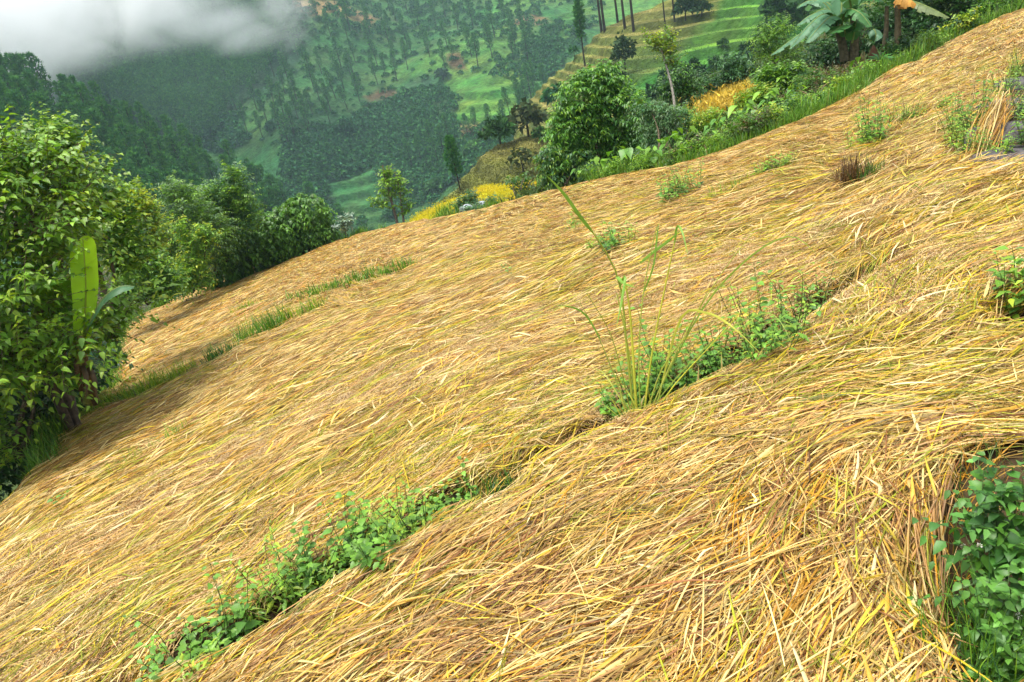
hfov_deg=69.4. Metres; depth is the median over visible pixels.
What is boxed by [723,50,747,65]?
bush
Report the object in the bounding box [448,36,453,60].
pine tree
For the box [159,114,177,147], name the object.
pine tree
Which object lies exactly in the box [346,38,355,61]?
pine tree
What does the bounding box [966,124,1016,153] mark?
weed
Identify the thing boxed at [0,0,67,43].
sky
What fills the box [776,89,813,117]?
weed bush
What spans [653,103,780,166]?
shrub
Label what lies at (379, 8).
pine tree
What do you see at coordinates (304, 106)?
pine tree
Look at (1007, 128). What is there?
stone
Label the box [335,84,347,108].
pine tree
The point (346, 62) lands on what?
pine tree
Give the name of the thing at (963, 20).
shrub
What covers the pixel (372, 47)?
pine tree
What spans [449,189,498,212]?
bush
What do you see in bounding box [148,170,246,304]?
tree
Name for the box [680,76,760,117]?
orange crop
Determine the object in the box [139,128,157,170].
pine tree
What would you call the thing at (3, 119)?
pine tree
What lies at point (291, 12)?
pine tree
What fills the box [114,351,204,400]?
grass tuft
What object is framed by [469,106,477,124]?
pine tree
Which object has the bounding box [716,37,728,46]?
bush
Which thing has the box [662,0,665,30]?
pine tree
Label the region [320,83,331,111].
pine tree
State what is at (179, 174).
pine tree
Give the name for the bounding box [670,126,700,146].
taro plant
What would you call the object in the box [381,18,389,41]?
pine tree
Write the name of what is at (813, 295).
weed
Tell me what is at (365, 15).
pine tree
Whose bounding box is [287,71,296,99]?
pine tree
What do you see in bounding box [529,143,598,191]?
shrub
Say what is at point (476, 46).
pine tree
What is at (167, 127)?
pine tree
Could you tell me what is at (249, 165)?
pine tree
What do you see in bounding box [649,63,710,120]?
shrub
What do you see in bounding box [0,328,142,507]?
shrub
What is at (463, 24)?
pine tree
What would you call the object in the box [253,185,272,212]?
pine tree
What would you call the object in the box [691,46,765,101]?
shrub
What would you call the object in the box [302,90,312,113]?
pine tree
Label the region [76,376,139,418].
grass tuft
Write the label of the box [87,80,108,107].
pine tree
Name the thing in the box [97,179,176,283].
shrub
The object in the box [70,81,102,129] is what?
pine tree
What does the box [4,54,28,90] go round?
pine tree
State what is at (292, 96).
pine tree
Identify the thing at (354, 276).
grass tuft
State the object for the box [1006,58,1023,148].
weed
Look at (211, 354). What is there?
grass tuft
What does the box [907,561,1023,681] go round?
weed bush
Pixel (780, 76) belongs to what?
shrub
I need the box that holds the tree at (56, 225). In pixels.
[0,102,180,489]
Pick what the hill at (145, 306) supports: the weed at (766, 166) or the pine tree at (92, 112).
the pine tree at (92, 112)
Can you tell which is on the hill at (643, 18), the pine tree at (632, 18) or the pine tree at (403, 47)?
the pine tree at (632, 18)
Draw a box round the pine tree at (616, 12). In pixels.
[614,0,618,22]
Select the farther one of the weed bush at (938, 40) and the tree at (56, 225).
the weed bush at (938, 40)
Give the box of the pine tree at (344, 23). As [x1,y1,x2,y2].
[339,11,348,37]
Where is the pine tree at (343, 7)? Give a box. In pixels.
[340,0,350,30]
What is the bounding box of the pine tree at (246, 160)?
[241,157,253,180]
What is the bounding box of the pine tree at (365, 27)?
[361,21,372,52]
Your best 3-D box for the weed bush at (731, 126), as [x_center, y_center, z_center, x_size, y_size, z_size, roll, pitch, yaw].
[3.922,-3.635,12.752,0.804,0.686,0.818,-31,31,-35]
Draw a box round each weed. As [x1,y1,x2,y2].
[0,421,24,467]
[47,490,72,504]
[122,562,252,681]
[143,253,182,309]
[223,516,350,629]
[225,568,261,638]
[316,472,452,579]
[421,456,479,522]
[566,211,579,228]
[585,214,639,255]
[594,304,713,427]
[652,149,705,203]
[676,307,783,382]
[711,261,836,363]
[750,145,799,175]
[789,262,832,330]
[843,124,869,148]
[850,77,905,143]
[883,94,956,123]
[932,67,1000,155]
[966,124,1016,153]
[982,44,1023,96]
[986,245,1023,329]
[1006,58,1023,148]
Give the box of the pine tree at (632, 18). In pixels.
[629,0,634,31]
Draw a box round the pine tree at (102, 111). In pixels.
[95,97,112,127]
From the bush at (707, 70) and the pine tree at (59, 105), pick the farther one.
the pine tree at (59, 105)
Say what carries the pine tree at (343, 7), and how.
on the hillside
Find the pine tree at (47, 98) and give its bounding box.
[39,92,58,119]
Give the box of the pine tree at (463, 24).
[460,20,468,45]
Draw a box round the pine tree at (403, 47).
[399,36,408,69]
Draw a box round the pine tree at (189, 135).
[179,126,203,181]
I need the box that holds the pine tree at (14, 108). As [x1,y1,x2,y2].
[2,89,30,127]
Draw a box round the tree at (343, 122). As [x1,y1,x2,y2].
[334,115,356,132]
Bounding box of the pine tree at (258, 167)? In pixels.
[254,162,267,185]
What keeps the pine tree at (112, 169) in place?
on the hill at (145, 306)
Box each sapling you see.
[366,163,415,223]
[640,24,687,122]
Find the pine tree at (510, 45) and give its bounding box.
[507,33,515,59]
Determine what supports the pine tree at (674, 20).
on the hill at (643, 18)
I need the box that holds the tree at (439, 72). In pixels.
[433,67,451,79]
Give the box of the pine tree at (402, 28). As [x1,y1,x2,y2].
[398,18,406,42]
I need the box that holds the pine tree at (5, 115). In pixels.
[0,101,16,143]
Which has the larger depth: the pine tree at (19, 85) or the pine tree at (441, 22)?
the pine tree at (441, 22)
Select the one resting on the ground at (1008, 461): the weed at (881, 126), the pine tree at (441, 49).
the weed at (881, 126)
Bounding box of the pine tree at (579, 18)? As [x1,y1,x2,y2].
[572,0,585,66]
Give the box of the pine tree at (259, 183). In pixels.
[257,181,273,208]
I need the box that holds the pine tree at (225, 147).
[221,138,236,166]
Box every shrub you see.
[0,101,173,307]
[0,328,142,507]
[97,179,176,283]
[101,247,195,323]
[161,220,249,307]
[164,215,223,303]
[198,192,341,290]
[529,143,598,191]
[530,176,546,191]
[626,97,697,164]
[632,88,713,144]
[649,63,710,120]
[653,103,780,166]
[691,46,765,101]
[745,10,807,72]
[749,57,813,98]
[770,65,858,105]
[878,32,928,62]
[930,6,985,37]
[956,0,1021,21]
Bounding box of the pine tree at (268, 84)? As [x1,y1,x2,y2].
[264,75,273,102]
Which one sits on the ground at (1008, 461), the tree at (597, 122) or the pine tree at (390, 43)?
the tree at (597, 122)
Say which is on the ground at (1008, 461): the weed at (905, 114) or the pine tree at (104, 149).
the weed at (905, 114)
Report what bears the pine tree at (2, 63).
on the hill at (145, 306)
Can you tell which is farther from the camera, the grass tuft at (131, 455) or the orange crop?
the orange crop
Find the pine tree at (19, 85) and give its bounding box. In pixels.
[7,76,32,113]
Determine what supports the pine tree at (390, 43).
on the hillside
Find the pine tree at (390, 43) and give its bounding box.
[388,40,394,61]
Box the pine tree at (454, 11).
[451,2,459,27]
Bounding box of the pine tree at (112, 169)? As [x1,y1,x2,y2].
[95,152,124,188]
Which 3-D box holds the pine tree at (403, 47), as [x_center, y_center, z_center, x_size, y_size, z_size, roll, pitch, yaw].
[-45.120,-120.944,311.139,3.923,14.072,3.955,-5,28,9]
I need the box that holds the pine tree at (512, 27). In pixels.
[510,21,516,47]
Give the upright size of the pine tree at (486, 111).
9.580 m
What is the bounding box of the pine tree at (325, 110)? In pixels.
[319,98,329,121]
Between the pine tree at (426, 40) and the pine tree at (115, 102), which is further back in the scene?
the pine tree at (426, 40)
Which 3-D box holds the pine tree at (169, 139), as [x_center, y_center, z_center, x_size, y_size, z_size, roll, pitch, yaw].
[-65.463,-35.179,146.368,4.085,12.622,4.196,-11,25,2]
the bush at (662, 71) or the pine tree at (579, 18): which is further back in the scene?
the pine tree at (579, 18)
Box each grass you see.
[11,0,1023,480]
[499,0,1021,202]
[545,174,813,421]
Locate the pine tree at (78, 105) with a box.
[69,99,100,142]
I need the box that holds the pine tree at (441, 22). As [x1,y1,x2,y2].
[439,20,447,45]
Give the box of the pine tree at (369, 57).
[367,53,377,84]
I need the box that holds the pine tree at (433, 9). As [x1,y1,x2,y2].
[428,0,436,25]
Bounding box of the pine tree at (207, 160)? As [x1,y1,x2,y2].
[199,150,221,181]
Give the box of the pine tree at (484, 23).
[481,19,492,56]
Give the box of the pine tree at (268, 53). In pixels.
[261,40,274,75]
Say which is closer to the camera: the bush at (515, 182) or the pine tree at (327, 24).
the bush at (515, 182)
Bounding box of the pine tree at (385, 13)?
[382,10,388,30]
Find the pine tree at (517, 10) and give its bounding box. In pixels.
[515,0,522,29]
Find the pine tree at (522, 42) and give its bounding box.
[520,29,530,58]
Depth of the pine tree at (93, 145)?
114.37 m
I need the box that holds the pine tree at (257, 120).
[252,111,262,136]
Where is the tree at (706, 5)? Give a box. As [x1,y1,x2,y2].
[691,0,713,17]
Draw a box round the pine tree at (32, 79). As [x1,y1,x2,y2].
[20,67,54,113]
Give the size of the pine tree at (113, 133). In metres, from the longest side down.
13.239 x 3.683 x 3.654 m
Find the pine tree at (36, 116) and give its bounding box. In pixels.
[33,108,45,124]
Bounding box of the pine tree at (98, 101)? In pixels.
[93,96,113,129]
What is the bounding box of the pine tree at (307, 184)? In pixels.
[303,180,318,207]
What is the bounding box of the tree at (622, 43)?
[609,30,637,72]
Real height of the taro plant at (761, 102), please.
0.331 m
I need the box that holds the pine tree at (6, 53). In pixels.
[3,52,27,95]
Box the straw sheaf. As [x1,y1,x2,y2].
[961,79,1023,165]
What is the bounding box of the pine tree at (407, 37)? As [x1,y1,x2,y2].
[405,32,411,49]
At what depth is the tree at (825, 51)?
18.88 m
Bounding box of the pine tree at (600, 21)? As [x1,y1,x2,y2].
[597,0,602,32]
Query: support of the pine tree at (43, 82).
on the hill at (145, 306)
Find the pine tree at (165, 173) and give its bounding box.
[161,170,179,204]
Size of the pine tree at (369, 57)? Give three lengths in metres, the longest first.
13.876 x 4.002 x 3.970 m
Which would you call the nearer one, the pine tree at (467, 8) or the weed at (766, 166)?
the weed at (766, 166)
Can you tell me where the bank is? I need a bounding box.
[622,1,1006,141]
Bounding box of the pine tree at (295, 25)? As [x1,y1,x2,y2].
[291,18,300,42]
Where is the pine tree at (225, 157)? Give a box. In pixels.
[219,154,236,186]
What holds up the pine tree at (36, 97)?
on the hill at (145, 306)
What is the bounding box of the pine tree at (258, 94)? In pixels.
[255,89,266,120]
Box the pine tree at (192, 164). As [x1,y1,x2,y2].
[187,159,205,185]
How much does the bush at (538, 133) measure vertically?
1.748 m
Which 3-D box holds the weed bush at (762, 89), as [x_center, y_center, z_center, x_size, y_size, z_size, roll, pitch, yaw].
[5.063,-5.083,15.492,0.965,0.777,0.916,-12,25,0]
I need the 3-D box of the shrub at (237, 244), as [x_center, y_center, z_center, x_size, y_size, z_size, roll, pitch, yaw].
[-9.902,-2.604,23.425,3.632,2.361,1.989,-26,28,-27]
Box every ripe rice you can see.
[405,189,498,222]
[449,193,519,211]
[472,178,536,195]
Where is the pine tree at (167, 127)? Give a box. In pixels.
[163,124,183,159]
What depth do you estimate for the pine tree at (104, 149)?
114.46 m
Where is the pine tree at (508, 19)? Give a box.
[505,8,514,29]
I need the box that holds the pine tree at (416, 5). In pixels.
[413,0,420,28]
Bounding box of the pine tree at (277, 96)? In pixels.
[272,82,285,117]
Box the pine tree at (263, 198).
[258,194,273,214]
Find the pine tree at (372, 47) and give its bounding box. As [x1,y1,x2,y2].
[368,38,377,66]
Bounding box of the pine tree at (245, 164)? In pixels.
[243,162,257,194]
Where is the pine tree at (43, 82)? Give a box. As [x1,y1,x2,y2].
[39,79,54,105]
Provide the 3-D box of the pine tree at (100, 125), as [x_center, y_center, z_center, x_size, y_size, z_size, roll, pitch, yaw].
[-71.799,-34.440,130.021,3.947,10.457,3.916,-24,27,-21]
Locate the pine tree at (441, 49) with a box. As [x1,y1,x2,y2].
[438,38,445,66]
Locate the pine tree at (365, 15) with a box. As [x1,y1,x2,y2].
[363,7,370,34]
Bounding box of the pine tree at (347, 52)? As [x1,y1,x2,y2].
[344,47,353,72]
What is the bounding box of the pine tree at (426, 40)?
[422,31,430,56]
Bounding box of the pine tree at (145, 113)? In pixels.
[140,110,159,141]
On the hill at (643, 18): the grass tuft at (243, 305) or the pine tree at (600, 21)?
the pine tree at (600, 21)
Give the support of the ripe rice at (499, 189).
on the rice terrace at (497, 188)
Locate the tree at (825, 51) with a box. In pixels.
[789,0,943,69]
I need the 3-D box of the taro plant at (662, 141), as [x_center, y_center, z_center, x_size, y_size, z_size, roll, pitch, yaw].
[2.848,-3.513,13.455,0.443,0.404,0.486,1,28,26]
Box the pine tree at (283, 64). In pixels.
[276,51,289,75]
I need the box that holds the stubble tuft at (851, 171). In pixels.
[809,141,889,186]
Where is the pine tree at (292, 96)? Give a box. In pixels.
[287,87,298,118]
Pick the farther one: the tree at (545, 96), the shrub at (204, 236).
the tree at (545, 96)
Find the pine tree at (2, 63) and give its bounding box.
[0,54,17,88]
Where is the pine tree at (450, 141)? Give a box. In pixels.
[442,134,462,189]
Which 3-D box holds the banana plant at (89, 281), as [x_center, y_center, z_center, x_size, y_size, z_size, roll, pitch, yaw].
[-4.558,-0.120,7.913,1.422,1.832,0.862,12,34,41]
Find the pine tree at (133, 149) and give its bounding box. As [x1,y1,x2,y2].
[125,146,153,209]
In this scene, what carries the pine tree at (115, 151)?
on the hill at (145, 306)
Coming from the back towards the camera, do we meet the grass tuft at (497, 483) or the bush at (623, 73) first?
the bush at (623, 73)
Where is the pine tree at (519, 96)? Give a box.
[515,89,522,106]
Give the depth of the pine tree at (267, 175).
157.38 m
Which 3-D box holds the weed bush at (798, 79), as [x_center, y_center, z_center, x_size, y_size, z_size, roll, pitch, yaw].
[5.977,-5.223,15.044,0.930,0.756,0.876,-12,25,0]
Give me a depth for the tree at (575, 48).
115.03 m
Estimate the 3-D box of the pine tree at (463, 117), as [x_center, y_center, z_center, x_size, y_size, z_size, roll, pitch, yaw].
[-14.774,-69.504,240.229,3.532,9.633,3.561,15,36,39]
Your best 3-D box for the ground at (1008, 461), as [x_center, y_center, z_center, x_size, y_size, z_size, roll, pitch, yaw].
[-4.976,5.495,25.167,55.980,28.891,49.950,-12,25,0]
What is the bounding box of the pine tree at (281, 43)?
[279,40,288,68]
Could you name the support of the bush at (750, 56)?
on the hill at (643, 18)
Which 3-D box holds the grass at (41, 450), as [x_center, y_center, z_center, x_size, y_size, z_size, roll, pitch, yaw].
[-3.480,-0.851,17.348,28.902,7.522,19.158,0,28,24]
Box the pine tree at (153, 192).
[144,184,165,221]
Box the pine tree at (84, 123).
[78,110,105,163]
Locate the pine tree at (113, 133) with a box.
[107,127,131,177]
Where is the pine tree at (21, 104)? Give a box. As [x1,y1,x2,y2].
[6,88,39,133]
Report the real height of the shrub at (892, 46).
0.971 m
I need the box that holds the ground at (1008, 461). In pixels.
[0,25,1023,681]
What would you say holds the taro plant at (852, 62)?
on the ground at (1008, 461)
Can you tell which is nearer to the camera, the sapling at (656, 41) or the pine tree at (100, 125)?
the sapling at (656, 41)
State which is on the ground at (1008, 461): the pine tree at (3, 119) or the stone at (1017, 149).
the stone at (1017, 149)
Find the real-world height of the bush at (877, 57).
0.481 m
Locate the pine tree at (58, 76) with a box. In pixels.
[56,73,72,101]
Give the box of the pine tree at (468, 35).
[463,27,472,56]
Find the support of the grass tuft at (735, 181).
on the ground at (1008, 461)
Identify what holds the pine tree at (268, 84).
on the hillside
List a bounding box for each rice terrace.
[413,193,487,220]
[477,185,517,197]
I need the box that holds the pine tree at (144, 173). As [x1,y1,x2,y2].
[142,165,162,198]
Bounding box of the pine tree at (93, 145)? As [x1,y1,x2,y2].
[86,141,109,190]
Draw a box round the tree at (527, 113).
[506,97,549,136]
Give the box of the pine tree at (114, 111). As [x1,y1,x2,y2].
[103,104,126,148]
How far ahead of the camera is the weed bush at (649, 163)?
13.61 m
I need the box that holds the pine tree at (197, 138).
[194,135,206,158]
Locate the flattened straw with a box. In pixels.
[0,9,1023,681]
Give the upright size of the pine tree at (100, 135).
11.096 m
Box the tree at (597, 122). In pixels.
[538,58,650,167]
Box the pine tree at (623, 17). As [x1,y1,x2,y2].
[621,0,625,29]
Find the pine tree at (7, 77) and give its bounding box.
[0,65,22,115]
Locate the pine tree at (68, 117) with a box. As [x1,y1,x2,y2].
[59,112,75,141]
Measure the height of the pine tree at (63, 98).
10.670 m
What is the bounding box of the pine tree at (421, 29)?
[418,24,425,47]
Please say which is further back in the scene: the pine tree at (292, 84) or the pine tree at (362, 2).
the pine tree at (362, 2)
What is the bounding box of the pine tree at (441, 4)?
[440,0,446,16]
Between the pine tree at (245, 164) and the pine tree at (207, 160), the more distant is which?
the pine tree at (245, 164)
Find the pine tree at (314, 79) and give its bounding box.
[311,75,319,100]
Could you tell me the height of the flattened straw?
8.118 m
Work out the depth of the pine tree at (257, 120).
263.28 m
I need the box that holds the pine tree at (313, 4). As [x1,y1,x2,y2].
[309,0,316,14]
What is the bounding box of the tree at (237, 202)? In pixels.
[192,159,267,266]
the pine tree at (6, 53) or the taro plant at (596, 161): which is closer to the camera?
the taro plant at (596, 161)
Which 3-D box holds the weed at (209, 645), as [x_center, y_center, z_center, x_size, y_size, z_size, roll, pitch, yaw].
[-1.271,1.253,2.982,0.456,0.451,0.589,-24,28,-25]
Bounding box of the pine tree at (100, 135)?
[92,125,113,156]
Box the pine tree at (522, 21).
[519,19,528,46]
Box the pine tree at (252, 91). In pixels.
[245,78,256,109]
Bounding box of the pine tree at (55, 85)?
[51,80,68,108]
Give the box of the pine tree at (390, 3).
[387,0,395,20]
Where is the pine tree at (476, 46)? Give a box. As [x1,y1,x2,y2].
[470,31,480,65]
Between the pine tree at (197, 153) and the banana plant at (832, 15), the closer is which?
the banana plant at (832, 15)
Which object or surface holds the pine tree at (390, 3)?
on the hillside
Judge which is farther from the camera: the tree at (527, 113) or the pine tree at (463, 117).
the pine tree at (463, 117)
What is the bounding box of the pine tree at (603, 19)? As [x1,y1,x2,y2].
[600,0,605,32]
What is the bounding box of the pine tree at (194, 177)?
[185,173,211,205]
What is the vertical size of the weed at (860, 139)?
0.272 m
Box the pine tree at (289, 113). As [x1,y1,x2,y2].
[283,102,295,136]
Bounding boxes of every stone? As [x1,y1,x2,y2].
[961,145,1023,165]
[964,120,1023,147]
[974,98,1023,115]
[995,77,1023,90]
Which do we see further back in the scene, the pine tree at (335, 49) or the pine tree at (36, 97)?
the pine tree at (335, 49)
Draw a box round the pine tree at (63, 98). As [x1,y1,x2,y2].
[60,94,80,129]
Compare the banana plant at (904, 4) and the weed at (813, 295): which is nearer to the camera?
the weed at (813, 295)
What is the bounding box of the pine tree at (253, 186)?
[247,182,255,195]
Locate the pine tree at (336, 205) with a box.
[333,202,349,237]
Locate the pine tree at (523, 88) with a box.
[519,78,528,101]
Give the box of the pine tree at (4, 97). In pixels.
[0,77,16,133]
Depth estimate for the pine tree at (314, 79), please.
276.05 m
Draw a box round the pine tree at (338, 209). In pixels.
[335,206,349,236]
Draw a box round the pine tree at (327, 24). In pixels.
[321,10,330,35]
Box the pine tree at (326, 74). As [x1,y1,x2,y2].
[321,67,335,97]
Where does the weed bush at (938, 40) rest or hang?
on the bank
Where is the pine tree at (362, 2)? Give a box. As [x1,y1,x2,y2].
[359,0,366,18]
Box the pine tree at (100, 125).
[90,117,116,172]
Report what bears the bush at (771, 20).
on the hill at (643, 18)
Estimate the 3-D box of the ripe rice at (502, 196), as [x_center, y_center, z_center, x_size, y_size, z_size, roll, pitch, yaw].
[-0.126,-6.028,31.207,5.631,2.586,13.390,-12,25,0]
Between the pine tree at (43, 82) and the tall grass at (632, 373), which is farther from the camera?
the pine tree at (43, 82)
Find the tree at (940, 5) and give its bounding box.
[858,0,1007,37]
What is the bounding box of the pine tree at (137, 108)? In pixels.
[132,101,150,133]
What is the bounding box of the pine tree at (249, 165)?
[246,162,260,187]
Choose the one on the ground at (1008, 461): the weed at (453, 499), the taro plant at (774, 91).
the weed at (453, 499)
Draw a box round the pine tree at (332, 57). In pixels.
[328,49,339,80]
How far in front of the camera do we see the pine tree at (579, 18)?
104.76 m
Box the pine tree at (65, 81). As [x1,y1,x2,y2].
[59,74,72,102]
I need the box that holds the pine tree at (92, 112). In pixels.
[82,106,116,163]
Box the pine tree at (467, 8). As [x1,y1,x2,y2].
[463,0,474,27]
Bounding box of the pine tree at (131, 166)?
[119,159,145,211]
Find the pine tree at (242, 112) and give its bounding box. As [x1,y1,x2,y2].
[236,99,248,131]
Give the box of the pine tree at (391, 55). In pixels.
[389,50,398,80]
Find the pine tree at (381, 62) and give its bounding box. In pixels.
[379,52,385,71]
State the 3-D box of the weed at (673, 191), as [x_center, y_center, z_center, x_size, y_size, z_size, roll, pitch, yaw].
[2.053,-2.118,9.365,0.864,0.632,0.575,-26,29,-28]
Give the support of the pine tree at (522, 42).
on the hillside
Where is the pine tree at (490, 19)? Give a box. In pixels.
[483,4,495,37]
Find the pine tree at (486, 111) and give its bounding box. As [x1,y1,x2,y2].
[483,104,492,120]
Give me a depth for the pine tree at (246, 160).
166.21 m
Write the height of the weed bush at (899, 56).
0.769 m
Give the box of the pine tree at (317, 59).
[313,49,321,73]
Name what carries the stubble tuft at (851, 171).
on the ground at (1008, 461)
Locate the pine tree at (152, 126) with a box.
[148,120,169,154]
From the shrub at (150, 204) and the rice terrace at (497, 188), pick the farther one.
the rice terrace at (497, 188)
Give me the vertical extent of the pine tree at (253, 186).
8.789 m
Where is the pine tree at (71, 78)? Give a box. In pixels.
[67,74,87,108]
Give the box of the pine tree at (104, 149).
[88,139,117,180]
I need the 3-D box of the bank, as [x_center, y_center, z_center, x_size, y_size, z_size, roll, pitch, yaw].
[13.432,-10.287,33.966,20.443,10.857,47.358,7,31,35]
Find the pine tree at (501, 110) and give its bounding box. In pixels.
[496,99,505,116]
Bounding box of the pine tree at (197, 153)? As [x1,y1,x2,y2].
[195,148,213,176]
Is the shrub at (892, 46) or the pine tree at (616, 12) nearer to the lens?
the shrub at (892, 46)
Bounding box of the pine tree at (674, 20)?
[672,0,675,21]
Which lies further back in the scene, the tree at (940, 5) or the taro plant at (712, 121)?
the tree at (940, 5)
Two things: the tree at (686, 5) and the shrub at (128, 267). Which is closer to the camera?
the shrub at (128, 267)
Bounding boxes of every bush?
[262,120,276,128]
[330,211,356,233]
[422,177,446,192]
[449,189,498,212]
[461,138,487,152]
[498,171,531,194]
[505,147,537,171]
[530,125,546,140]
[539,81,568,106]
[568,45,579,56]
[575,159,608,182]
[596,155,639,176]
[616,70,628,81]
[628,147,668,172]
[640,81,663,101]
[657,64,678,82]
[669,133,706,162]
[678,56,708,80]
[683,105,726,137]
[694,131,733,154]
[699,60,730,76]
[707,55,718,64]
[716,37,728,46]
[719,110,759,141]
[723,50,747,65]
[731,80,779,112]
[737,39,759,54]
[742,43,776,61]
[752,101,788,130]
[753,16,789,36]
[757,0,812,20]
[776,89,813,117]
[784,63,824,93]
[801,85,835,108]
[821,72,866,93]
[848,59,892,78]
[867,51,895,60]
[883,49,911,64]
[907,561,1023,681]
[911,28,951,51]
[912,451,1023,595]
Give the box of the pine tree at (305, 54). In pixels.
[302,50,314,83]
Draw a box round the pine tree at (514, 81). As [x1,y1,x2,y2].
[510,75,519,94]
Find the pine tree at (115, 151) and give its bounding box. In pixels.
[111,146,135,186]
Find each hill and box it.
[0,112,348,413]
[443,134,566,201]
[514,0,884,138]
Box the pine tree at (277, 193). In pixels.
[271,184,283,207]
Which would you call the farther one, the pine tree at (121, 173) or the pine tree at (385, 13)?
the pine tree at (385, 13)
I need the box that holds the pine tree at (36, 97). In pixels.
[29,91,52,121]
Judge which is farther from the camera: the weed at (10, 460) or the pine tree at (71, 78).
the pine tree at (71, 78)
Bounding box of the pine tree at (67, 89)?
[57,80,81,129]
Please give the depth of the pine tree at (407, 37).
328.67 m
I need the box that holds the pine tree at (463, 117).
[460,113,470,133]
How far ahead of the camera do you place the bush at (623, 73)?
85.44 m
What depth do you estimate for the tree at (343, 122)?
263.88 m
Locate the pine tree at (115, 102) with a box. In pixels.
[111,98,126,132]
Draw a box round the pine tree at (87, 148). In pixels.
[70,126,97,170]
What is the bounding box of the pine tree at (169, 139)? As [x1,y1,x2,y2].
[162,132,185,170]
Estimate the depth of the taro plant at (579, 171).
15.35 m
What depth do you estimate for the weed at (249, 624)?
3.14 m
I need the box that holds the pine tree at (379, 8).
[377,2,381,17]
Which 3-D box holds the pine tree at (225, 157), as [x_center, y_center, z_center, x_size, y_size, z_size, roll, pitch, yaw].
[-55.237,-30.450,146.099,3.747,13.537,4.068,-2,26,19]
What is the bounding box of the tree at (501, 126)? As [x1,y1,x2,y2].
[477,114,516,143]
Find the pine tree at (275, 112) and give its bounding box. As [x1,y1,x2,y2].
[268,101,281,135]
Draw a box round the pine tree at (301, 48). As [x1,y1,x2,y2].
[294,38,304,60]
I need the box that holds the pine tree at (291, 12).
[288,6,296,34]
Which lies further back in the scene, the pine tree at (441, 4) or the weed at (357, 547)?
the pine tree at (441, 4)
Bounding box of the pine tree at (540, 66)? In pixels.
[537,63,547,83]
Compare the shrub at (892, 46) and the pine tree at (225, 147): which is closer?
the shrub at (892, 46)
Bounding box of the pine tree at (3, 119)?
[0,94,15,135]
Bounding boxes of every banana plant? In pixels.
[30,236,133,405]
[770,0,883,61]
[869,0,948,62]
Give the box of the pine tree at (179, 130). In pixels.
[176,122,196,170]
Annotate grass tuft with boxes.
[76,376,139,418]
[103,435,173,476]
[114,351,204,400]
[153,416,197,445]
[198,336,239,368]
[219,293,291,347]
[229,297,260,312]
[274,290,328,323]
[285,251,428,301]
[459,454,542,510]
[553,212,587,236]
[701,169,764,197]
[845,545,1023,681]
[846,154,889,183]
[905,418,1023,638]
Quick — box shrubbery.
[192,0,605,230]
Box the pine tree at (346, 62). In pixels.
[342,53,353,82]
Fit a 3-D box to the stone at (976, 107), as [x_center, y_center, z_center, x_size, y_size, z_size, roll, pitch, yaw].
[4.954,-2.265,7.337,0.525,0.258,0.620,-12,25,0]
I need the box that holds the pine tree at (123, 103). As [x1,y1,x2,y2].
[119,99,143,157]
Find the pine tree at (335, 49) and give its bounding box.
[329,36,342,68]
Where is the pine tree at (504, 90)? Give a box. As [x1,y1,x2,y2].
[501,86,510,114]
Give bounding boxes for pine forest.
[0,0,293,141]
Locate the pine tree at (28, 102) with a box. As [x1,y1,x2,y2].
[25,101,47,123]
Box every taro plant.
[570,169,581,175]
[590,157,611,171]
[601,146,626,165]
[614,146,644,167]
[645,145,667,162]
[657,135,678,157]
[659,128,684,150]
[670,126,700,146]
[702,121,717,133]
[709,119,725,129]
[717,108,741,125]
[719,100,755,120]
[750,87,779,108]
[757,100,775,109]
[786,85,806,97]
[845,57,869,72]
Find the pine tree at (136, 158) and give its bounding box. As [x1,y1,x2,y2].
[128,150,153,196]
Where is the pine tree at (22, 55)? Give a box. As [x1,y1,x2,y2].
[17,53,39,91]
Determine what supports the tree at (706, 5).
on the hill at (643, 18)
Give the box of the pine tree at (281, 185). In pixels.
[275,178,287,200]
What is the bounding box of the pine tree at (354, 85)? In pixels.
[350,72,360,100]
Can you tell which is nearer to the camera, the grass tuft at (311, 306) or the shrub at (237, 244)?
the grass tuft at (311, 306)
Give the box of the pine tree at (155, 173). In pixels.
[145,166,179,217]
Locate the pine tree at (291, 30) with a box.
[287,25,297,54]
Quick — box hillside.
[1,0,666,235]
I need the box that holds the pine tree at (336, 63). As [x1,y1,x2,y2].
[333,59,344,89]
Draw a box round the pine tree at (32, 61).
[23,52,59,112]
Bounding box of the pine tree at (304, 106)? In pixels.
[295,90,309,123]
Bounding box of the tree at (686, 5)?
[670,0,697,20]
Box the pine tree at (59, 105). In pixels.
[55,101,71,123]
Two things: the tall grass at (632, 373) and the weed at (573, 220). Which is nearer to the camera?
the tall grass at (632, 373)
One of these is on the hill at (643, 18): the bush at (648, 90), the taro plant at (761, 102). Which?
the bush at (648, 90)
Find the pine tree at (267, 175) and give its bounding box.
[264,173,280,205]
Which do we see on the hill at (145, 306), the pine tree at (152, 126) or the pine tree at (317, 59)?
the pine tree at (152, 126)
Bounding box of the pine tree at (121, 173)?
[118,167,139,193]
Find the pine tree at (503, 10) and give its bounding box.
[499,1,505,19]
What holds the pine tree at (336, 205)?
on the hill at (145, 306)
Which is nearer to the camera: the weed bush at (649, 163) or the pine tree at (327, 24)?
the weed bush at (649, 163)
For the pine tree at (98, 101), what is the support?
on the hill at (145, 306)
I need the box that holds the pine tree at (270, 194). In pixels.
[262,185,280,206]
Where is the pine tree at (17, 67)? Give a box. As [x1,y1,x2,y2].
[7,52,41,107]
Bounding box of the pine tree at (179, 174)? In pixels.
[164,164,190,190]
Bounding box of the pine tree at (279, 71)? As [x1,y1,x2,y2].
[276,66,285,93]
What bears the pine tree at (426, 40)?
on the hillside

